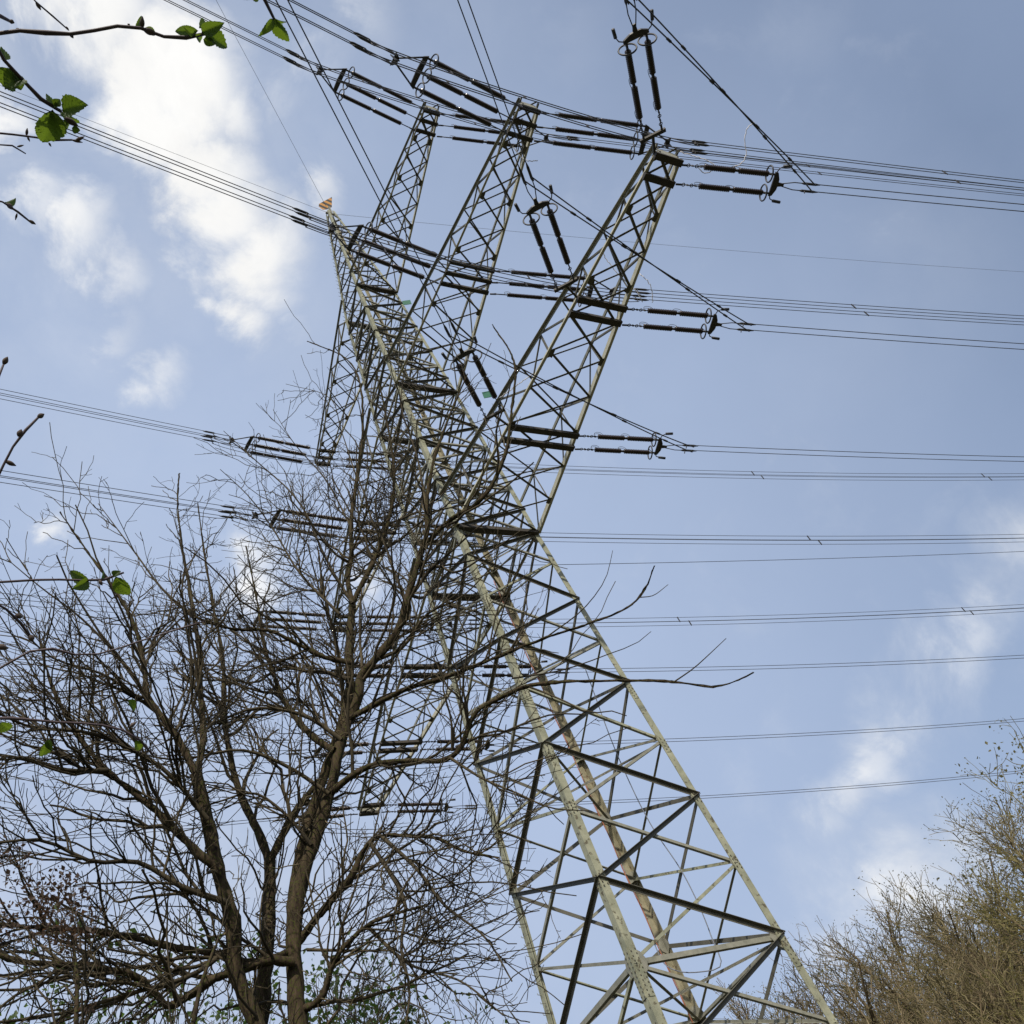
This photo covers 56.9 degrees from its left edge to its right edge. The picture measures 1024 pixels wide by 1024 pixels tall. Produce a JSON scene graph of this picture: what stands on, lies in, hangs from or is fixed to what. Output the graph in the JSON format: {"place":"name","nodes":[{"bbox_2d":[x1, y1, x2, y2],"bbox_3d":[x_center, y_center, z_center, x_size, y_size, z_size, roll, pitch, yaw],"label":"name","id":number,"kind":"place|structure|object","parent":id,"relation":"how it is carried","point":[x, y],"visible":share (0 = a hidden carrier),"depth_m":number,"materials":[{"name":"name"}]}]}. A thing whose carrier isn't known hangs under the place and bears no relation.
{"place":"outdoors","nodes":[
{"label":"outdoors","id":0,"kind":"place"},
{"bbox_2d":[0,0,1023,1023],"label":"sky","id":1,"kind":"structure","parent":0,"point":[136,288],"materials":[{"name":"blue"}]},
{"bbox_3d":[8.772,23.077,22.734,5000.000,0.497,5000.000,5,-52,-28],"label":"ground","id":2,"kind":"structure","parent":0,"visible":0},
{"bbox_2d":[0,827,260,1023],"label":"withered tree","id":3,"kind":"object","parent":2,"relation":"on","point":[54,898],"visible":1,"depth_m":8.41,"materials":[{"name":"brown plant"}]},
{"bbox_2d":[0,0,289,755],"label":"leafy shrub","id":4,"kind":"object","parent":2,"relation":"on","point":[52,125],"visible":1,"depth_m":1.34,"materials":[{"name":"green plant"}]},
{"bbox_2d":[0,901,427,1023],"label":"leafing tree","id":5,"kind":"object","parent":2,"relation":"on","point":[307,987],"visible":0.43,"depth_m":15.52,"materials":[{"name":"green plant"}]},
{"bbox_2d":[193,890,516,1023],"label":"leafing tree","id":6,"kind":"object","parent":2,"relation":"on","point":[379,999],"visible":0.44,"depth_m":19.44,"materials":[{"name":"green plant"}]},
{"bbox_2d":[0,301,753,1023],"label":"bare tree","id":7,"kind":"object","parent":2,"relation":"on","point":[256,1001],"visible":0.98,"depth_m":12.55,"materials":[{"name":"brown plant"}]},
{"bbox_2d":[314,97,838,1023],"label":"lattice pylon","id":8,"kind":"object","parent":2,"relation":"on","point":[638,967],"visible":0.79,"depth_m":40.18,"materials":[{"name":"grey metal"}]},
{"bbox_2d":[0,85,324,211],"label":"earth wire","id":9,"kind":"object","parent":8,"relation":"attached to","point":[172,152],"visible":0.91,"depth_m":65.39,"materials":[{"name":"grey metal"}]},
{"bbox_2d":[201,431,320,463],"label":"insulator set","id":10,"kind":"object","parent":8,"relation":"attached to","point":[259,438],"visible":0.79,"depth_m":66.22,"materials":[{"name":"ceramic"}]},
{"bbox_2d":[1,389,203,438],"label":"conductor bundle","id":11,"kind":"object","parent":10,"relation":"attached to","point":[100,413],"visible":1,"depth_m":58.91,"materials":[{"name":"metal"}]},
{"bbox_2d":[216,0,325,205],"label":"earth wire","id":12,"kind":"object","parent":8,"relation":"attached to","point":[272,105],"visible":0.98,"depth_m":65.70,"materials":[{"name":"grey metal"}]},
{"bbox_2d":[211,606,337,630],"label":"insulator set","id":13,"kind":"object","parent":8,"relation":"attached to","point":[289,620],"visible":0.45,"depth_m":60.32,"materials":[{"name":"ceramic"}]},
{"bbox_2d":[0,593,207,618],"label":"conductor bundle","id":14,"kind":"object","parent":13,"relation":"attached to","point":[90,605],"visible":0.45,"depth_m":52.45,"materials":[{"name":"metal"}]},
{"bbox_2d":[218,505,354,537],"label":"insulator set","id":15,"kind":"object","parent":8,"relation":"attached to","point":[284,516],"visible":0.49,"depth_m":54.78,"materials":[{"name":"metal"}]},
{"bbox_2d":[0,470,220,515],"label":"conductor bundle","id":16,"kind":"object","parent":15,"relation":"attached to","point":[105,492],"visible":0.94,"depth_m":48.14,"materials":[{"name":"metal"}]},
{"bbox_2d":[273,803,361,822],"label":"insulator set","id":17,"kind":"object","parent":8,"relation":"attached to","point":[340,815],"visible":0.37,"depth_m":54.47,"materials":[{"name":"ceramic"}]},
{"bbox_2d":[1,817,273,844],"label":"conductor bundle","id":18,"kind":"object","parent":17,"relation":"attached to","point":[140,832],"visible":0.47,"depth_m":46.11,"materials":[{"name":"metal"}]},
{"bbox_2d":[282,808,467,833],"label":"jumper cable","id":19,"kind":"object","parent":17,"relation":"hanging from","point":[395,827],"visible":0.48,"depth_m":53.85,"materials":[{"name":"metal"}]},
{"bbox_2d":[286,739,380,760],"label":"insulator set","id":20,"kind":"object","parent":8,"relation":"attached to","point":[359,752],"visible":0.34,"depth_m":50.68,"materials":[{"name":"ceramic"}]},
{"bbox_2d":[0,750,287,764],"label":"conductor bundle","id":21,"kind":"object","parent":20,"relation":"attached to","point":[163,755],"visible":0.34,"depth_m":43.83,"materials":[{"name":"metal"}]},
{"bbox_2d":[301,750,508,769],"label":"jumper cable","id":22,"kind":"object","parent":20,"relation":"hanging from","point":[416,768],"visible":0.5,"depth_m":50.70,"materials":[{"name":"metal"}]},
{"bbox_2d":[282,49,424,130],"bbox_3d":[-8.684,-23.545,52.617,8.754,0.829,2.002,9,-54,-41],"label":"insulator set","id":23,"kind":"object","parent":8,"relation":"attached to","point":[365,93],"visible":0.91,"depth_m":52.87,"materials":[{"name":"metal"}]},
{"bbox_2d":[164,0,285,58],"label":"conductor bundle","id":24,"kind":"object","parent":23,"relation":"attached to","point":[228,29],"visible":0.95,"depth_m":47.91,"materials":[{"name":"metal"}]},
{"bbox_2d":[303,663,403,679],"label":"insulator set","id":25,"kind":"object","parent":8,"relation":"attached to","point":[378,674],"visible":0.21,"depth_m":47.30,"materials":[{"name":"metal"}]},
{"bbox_2d":[0,658,301,671],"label":"conductor bundle","id":26,"kind":"object","parent":25,"relation":"attached to","point":[122,667],"visible":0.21,"depth_m":38.62,"materials":[{"name":"metal"}]},
{"bbox_2d":[315,671,560,691],"bbox_3d":[-3.201,8.460,47.504,13.418,1.172,0.437,4,-52,-28],"label":"jumper cable","id":27,"kind":"object","parent":25,"relation":"hanging from","point":[450,686],"visible":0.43,"depth_m":46.95,"materials":[{"name":"metal"}]},
{"bbox_2d":[288,207,449,283],"bbox_3d":[-6.673,-12.837,45.537,8.754,0.829,2.002,10,-55,-41],"label":"insulator set","id":28,"kind":"object","parent":8,"relation":"attached to","point":[373,258],"visible":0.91,"depth_m":45.56,"materials":[{"name":"ceramic"}]},
{"bbox_2d":[0,91,294,218],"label":"conductor bundle","id":29,"kind":"object","parent":28,"relation":"attached to","point":[151,155],"visible":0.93,"depth_m":38.71,"materials":[{"name":"metal"}]},
{"bbox_2d":[305,215,640,301],"bbox_3d":[-1.067,-12.110,46.761,18.384,1.862,0.480,5,-52,-28],"label":"jumper cable","id":30,"kind":"object","parent":28,"relation":"hanging from","point":[451,261],"visible":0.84,"depth_m":45.19,"materials":[{"name":"metal"}]},
{"bbox_2d":[333,449,450,472],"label":"insulator set","id":31,"kind":"object","parent":8,"relation":"attached to","point":[369,460],"visible":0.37,"depth_m":70.04,"materials":[{"name":"metal"}]},
{"bbox_2d":[212,435,442,472],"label":"jumper cable","id":32,"kind":"object","parent":31,"relation":"hanging from","point":[298,458],"visible":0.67,"depth_m":65.04,"materials":[{"name":"metal"}]},
{"bbox_2d":[451,462,1023,480],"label":"conductor bundle","id":33,"kind":"object","parent":31,"relation":"attached to","point":[983,476],"visible":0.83,"depth_m":77.66,"materials":[{"name":"metal"}]},
{"bbox_2d":[355,614,479,633],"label":"insulator set","id":34,"kind":"object","parent":8,"relation":"attached to","point":[381,623],"visible":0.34,"depth_m":63.96,"materials":[{"name":"metal"}]},
{"bbox_2d":[221,616,471,641],"bbox_3d":[-10.089,7.515,60.624,16.948,1.876,0.442,5,-52,-28],"label":"jumper cable","id":35,"kind":"object","parent":34,"relation":"hanging from","point":[356,637],"visible":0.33,"depth_m":59.81,"materials":[{"name":"metal"}]},
{"bbox_2d":[484,604,1023,627],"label":"conductor bundle","id":36,"kind":"object","parent":34,"relation":"attached to","point":[779,618],"visible":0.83,"depth_m":70.41,"materials":[{"name":"metal"}]},
{"bbox_2d":[382,798,474,815],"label":"insulator set","id":37,"kind":"object","parent":8,"relation":"attached to","point":[428,810],"visible":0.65,"depth_m":56.48,"materials":[{"name":"ceramic"}]},
{"bbox_2d":[477,770,1023,807],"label":"conductor bundle","id":38,"kind":"object","parent":37,"relation":"attached to","point":[778,791],"visible":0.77,"depth_m":60.98,"materials":[{"name":"metal"}]},
{"bbox_2d":[349,31,519,133],"bbox_3d":[-3.211,-18.850,41.471,8.754,0.830,2.002,8,-53,-41],"label":"insulator set","id":39,"kind":"object","parent":8,"relation":"attached to","point":[423,91],"visible":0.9,"depth_m":41.63,"materials":[{"name":"metal"}]},
{"bbox_2d":[267,0,356,44],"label":"conductor bundle","id":40,"kind":"object","parent":39,"relation":"attached to","point":[315,23],"visible":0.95,"depth_m":37.65,"materials":[{"name":"metal"}]},
{"bbox_2d":[396,524,530,545],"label":"insulator set","id":41,"kind":"object","parent":8,"relation":"attached to","point":[452,534],"visible":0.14,"depth_m":60.05,"materials":[{"name":"metal"}]},
{"bbox_2d":[231,510,523,549],"bbox_3d":[-7.234,1.322,56.215,18.350,1.920,0.442,5,-52,-28],"label":"jumper cable","id":42,"kind":"object","parent":41,"relation":"hanging from","point":[342,532],"visible":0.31,"depth_m":53.90,"materials":[{"name":"metal"}]},
{"bbox_2d":[541,532,1020,544],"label":"conductor bundle","id":43,"kind":"object","parent":41,"relation":"attached to","point":[770,540],"visible":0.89,"depth_m":64.00,"materials":[{"name":"metal"}]},
{"bbox_2d":[420,736,518,754],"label":"insulator set","id":44,"kind":"object","parent":8,"relation":"attached to","point":[486,748],"visible":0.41,"depth_m":53.55,"materials":[{"name":"ceramic"}]},
{"bbox_2d":[518,718,1023,745],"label":"conductor bundle","id":45,"kind":"object","parent":44,"relation":"attached to","point":[792,733],"visible":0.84,"depth_m":57.51,"materials":[{"name":"metal"}]},
{"bbox_2d":[441,320,507,425],"bbox_3d":[-1.440,-5.285,37.643,1.494,0.658,6.625,-28,-37,1],"label":"insulator set","id":46,"kind":"object","parent":8,"relation":"attached to","point":[462,354],"visible":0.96,"depth_m":37.08,"materials":[{"name":"metal"}]},
{"bbox_2d":[275,0,449,323],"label":"conductor bundle","id":47,"kind":"object","parent":46,"relation":"attached to","point":[363,150],"visible":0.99,"depth_m":28.86,"materials":[{"name":"metal"}]},
{"bbox_2d":[449,332,693,451],"bbox_3d":[3.022,-4.677,38.985,13.489,0.862,0.296,19,-60,-36],"label":"jumper cable","id":48,"kind":"object","parent":46,"relation":"attached to","point":[570,394],"visible":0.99,"depth_m":38.00,"materials":[{"name":"metal"}]},
{"bbox_2d":[437,113,580,151],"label":"insulator set","id":49,"kind":"object","parent":8,"relation":"attached to","point":[573,138],"visible":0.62,"depth_m":56.75,"materials":[{"name":"ceramic"}]},
{"bbox_2d":[296,57,571,144],"bbox_3d":[-3.739,-22.849,53.487,16.892,1.836,0.443,5,-52,-28],"label":"jumper cable","id":50,"kind":"object","parent":49,"relation":"hanging from","point":[419,107],"visible":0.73,"depth_m":51.86,"materials":[{"name":"metal"}]},
{"bbox_2d":[579,137,1021,195],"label":"conductor bundle","id":51,"kind":"object","parent":49,"relation":"attached to","point":[817,171],"visible":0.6,"depth_m":62.09,"materials":[{"name":"metal"}]},
{"bbox_2d":[499,373,532,397],"bbox_3d":[0.354,-5.387,39.529,2.129,0.298,0.093,-31,-44,4],"label":"rope","id":52,"kind":"object","parent":8,"relation":"attached to","point":[516,385],"visible":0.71,"depth_m":39.52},
{"bbox_2d":[465,660,569,677],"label":"insulator set","id":53,"kind":"object","parent":8,"relation":"attached to","point":[501,666],"visible":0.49,"depth_m":50.39,"materials":[{"name":"ceramic"}]},
{"bbox_2d":[569,655,1020,672],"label":"conductor bundle","id":54,"kind":"object","parent":53,"relation":"attached to","point":[808,664],"visible":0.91,"depth_m":53.89,"materials":[{"name":"metal"}]},
{"bbox_2d":[506,139,537,161],"bbox_3d":[0.373,-17.235,45.298,1.496,1.223,0.335,15,-58,-34],"label":"rope","id":55,"kind":"object","parent":8,"relation":"hanging from","point":[520,156],"visible":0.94,"depth_m":45.22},
{"bbox_2d":[514,162,577,297],"bbox_3d":[1.343,-10.031,34.596,1.494,0.658,6.515,-28,-38,2],"label":"insulator set","id":56,"kind":"object","parent":8,"relation":"attached to","point":[536,206],"visible":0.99,"depth_m":34.18,"materials":[{"name":"ceramic"}]},
{"bbox_2d":[457,0,525,166],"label":"conductor bundle","id":57,"kind":"object","parent":56,"relation":"attached to","point":[488,82],"visible":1,"depth_m":29.46,"materials":[{"name":"metal"}]},
{"bbox_2d":[524,177,751,331],"bbox_3d":[5.242,-9.443,35.698,12.263,0.916,0.293,20,-61,-37],"label":"jumper cable","id":58,"kind":"object","parent":56,"relation":"attached to","point":[623,245],"visible":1,"depth_m":34.66,"materials":[{"name":"metal"}]},
{"bbox_2d":[490,269,650,306],"bbox_3d":[3.212,-11.915,50.620,8.754,0.829,2.002,2,-50,-13],"label":"insulator set","id":59,"kind":"object","parent":8,"relation":"attached to","point":[538,297],"visible":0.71,"depth_m":50.40,"materials":[{"name":"metal"}]},
{"bbox_2d":[647,289,1022,324],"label":"conductor bundle","id":60,"kind":"object","parent":59,"relation":"attached to","point":[836,306],"visible":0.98,"depth_m":54.32,"materials":[{"name":"metal"}]},
{"bbox_2d":[534,112,709,159],"bbox_3d":[5.443,-18.143,45.900,8.754,0.829,2.002,2,-50,-13],"label":"insulator set","id":61,"kind":"object","parent":8,"relation":"attached to","point":[630,152],"visible":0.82,"depth_m":45.77,"materials":[{"name":"metal"}]},
{"bbox_2d":[367,42,698,154],"bbox_3d":[1.780,-18.143,42.348,16.985,1.792,0.443,4,-52,-27],"label":"jumper cable","id":62,"kind":"object","parent":61,"relation":"hanging from","point":[524,97],"visible":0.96,"depth_m":41.10,"materials":[{"name":"metal"}]},
{"bbox_2d":[705,142,1023,190],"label":"conductor bundle","id":63,"kind":"object","parent":61,"relation":"attached to","point":[944,172],"visible":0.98,"depth_m":49.02,"materials":[{"name":"metal"}]},
{"bbox_2d":[604,255,642,301],"bbox_3d":[4.426,-9.522,38.168,0.145,1.910,1.951,-41,-46,14],"label":"rope","id":64,"kind":"object","parent":8,"relation":"hanging from","point":[624,280],"visible":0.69,"depth_m":38.16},
{"bbox_2d":[575,432,697,459],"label":"insulator set","id":65,"kind":"object","parent":8,"relation":"attached to","point":[659,446],"visible":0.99,"depth_m":42.30,"materials":[{"name":"metal"}]},
{"bbox_2d":[696,445,1023,461],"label":"conductor bundle","id":66,"kind":"object","parent":65,"relation":"attached to","point":[861,452],"visible":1,"depth_m":44.47,"materials":[{"name":"metal"}]},
{"bbox_2d":[611,0,665,154],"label":"insulator set","id":67,"kind":"object","parent":8,"relation":"attached to","point":[636,33],"visible":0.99,"depth_m":31.38,"materials":[{"name":"ceramic"}]},
{"bbox_2d":[626,0,815,192],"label":"jumper cable","id":68,"kind":"object","parent":67,"relation":"attached to","point":[712,81],"visible":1,"depth_m":31.50,"materials":[{"name":"metal"}]},
{"bbox_2d":[337,214,1020,271],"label":"earth wire","id":69,"kind":"object","parent":8,"relation":"attached to","point":[694,247],"visible":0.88,"depth_m":81.51,"materials":[{"name":"grey metal"}]},
{"bbox_2d":[622,306,755,339],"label":"insulator set","id":70,"kind":"object","parent":8,"relation":"attached to","point":[713,324],"visible":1,"depth_m":38.67,"materials":[{"name":"metal"}]},
{"bbox_2d":[754,324,1023,349],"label":"conductor bundle","id":71,"kind":"object","parent":70,"relation":"attached to","point":[888,334],"visible":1,"depth_m":40.51,"materials":[{"name":"metal"}]},
{"bbox_2d":[735,122,754,165],"bbox_3d":[8.618,-13.769,36.051,2.278,0.893,0.536,-40,-46,14],"label":"rope","id":72,"kind":"object","parent":8,"relation":"hanging from","point":[745,147],"visible":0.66,"depth_m":35.95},
{"bbox_2d":[676,163,819,203],"bbox_3d":[8.885,-12.355,35.351,5.653,0.658,1.494,2,-50,-11],"label":"insulator set","id":73,"kind":"object","parent":8,"relation":"attached to","point":[776,183],"visible":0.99,"depth_m":35.26,"materials":[{"name":"ceramic"}]},
{"bbox_2d":[680,151,713,173],"bbox_3d":[7.169,-12.902,35.209,1.783,1.103,0.432,2,-51,-26],"label":"rope","id":74,"kind":"object","parent":73,"relation":"attached to","point":[700,158],"visible":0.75,"depth_m":35.11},
{"bbox_2d":[816,184,1023,211],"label":"conductor bundle","id":75,"kind":"object","parent":73,"relation":"attached to","point":[920,201],"visible":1,"depth_m":36.81,"materials":[{"name":"metal"}]},
{"bbox_2d":[503,551,1023,565],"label":"signal wire","id":76,"kind":"object","parent":8,"relation":"attached to","point":[765,560],"visible":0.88,"depth_m":52.71,"materials":[{"name":"metal"}]},
{"bbox_2d":[726,955,924,1023],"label":"hedgerow tree","id":77,"kind":"object","parent":2,"relation":"on","point":[773,1016],"visible":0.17,"depth_m":66.20,"materials":[{"name":"brown plant"}]},
{"bbox_2d":[713,962,938,1023],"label":"hedgerow tree","id":78,"kind":"object","parent":2,"relation":"on","point":[737,1009],"visible":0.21,"depth_m":64.57,"materials":[{"name":"brown plant"}]},
{"bbox_2d":[722,867,1023,1023],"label":"hedgerow tree","id":79,"kind":"object","parent":2,"relation":"on","point":[881,942],"visible":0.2,"depth_m":54.95,"materials":[{"name":"brown plant"}]},
{"bbox_2d":[774,923,1022,1023],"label":"hedgerow tree","id":80,"kind":"object","parent":2,"relation":"on","point":[854,973],"visible":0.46,"depth_m":41.82,"materials":[{"name":"brown plant"}]},
{"bbox_2d":[781,861,1021,1023],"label":"hedgerow tree","id":81,"kind":"object","parent":2,"relation":"on","point":[833,956],"visible":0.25,"depth_m":49.59,"materials":[{"name":"brown plant"}]},
{"bbox_2d":[791,952,1018,1023],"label":"hedgerow tree","id":82,"kind":"object","parent":2,"relation":"on","point":[869,1002],"visible":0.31,"depth_m":34.21,"materials":[{"name":"brown plant"}]},
{"bbox_2d":[795,924,1023,1023],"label":"hedgerow tree","id":83,"kind":"object","parent":2,"relation":"on","point":[927,979],"visible":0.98,"depth_m":24.71,"materials":[{"name":"brown plant"}]},
{"bbox_2d":[820,849,1023,1023],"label":"hedgerow tree","id":84,"kind":"object","parent":2,"relation":"on","point":[887,1003],"visible":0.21,"depth_m":42.16,"materials":[{"name":"brown plant"}]},
{"bbox_2d":[837,906,1023,1023],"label":"hedgerow tree","id":85,"kind":"object","parent":2,"relation":"on","point":[989,962],"visible":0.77,"depth_m":27.54,"materials":[{"name":"brown plant"}]},
{"bbox_2d":[841,900,1023,1023],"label":"hedgerow tree","id":86,"kind":"object","parent":2,"relation":"on","point":[1003,991],"visible":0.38,"depth_m":28.55,"materials":[{"name":"brown plant"}]},
{"bbox_2d":[865,842,1023,1023],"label":"hedgerow tree","id":87,"kind":"object","parent":2,"relation":"on","point":[959,928],"visible":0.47,"depth_m":31.69,"materials":[{"name":"brown plant"}]},
{"bbox_2d":[866,770,1023,1023],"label":"hedgerow tree","id":88,"kind":"object","parent":2,"relation":"on","point":[984,859],"visible":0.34,"depth_m":37.53,"materials":[{"name":"brown plant"}]},
{"bbox_2d":[876,765,1023,1011],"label":"hedgerow tree","id":89,"kind":"object","parent":2,"relation":"on","point":[1010,838],"visible":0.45,"depth_m":34.01,"materials":[{"name":"brown plant"}]},
{"bbox_2d":[931,717,1023,975],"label":"hedgerow tree","id":90,"kind":"object","parent":2,"relation":"on","point":[970,901],"visible":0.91,"depth_m":29.65,"materials":[{"name":"brown plant"}]},
{"bbox_2d":[951,937,1023,1023],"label":"hedgerow tree","id":91,"kind":"object","parent":2,"relation":"on","point":[1020,1015],"visible":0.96,"depth_m":22.47,"materials":[{"name":"brown plant"}]},
{"bbox_2d":[972,831,1023,999],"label":"hedgerow tree","id":92,"kind":"object","parent":2,"relation":"on","point":[1020,894],"visible":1,"depth_m":25.77,"materials":[{"name":"brown plant"}]}
]}

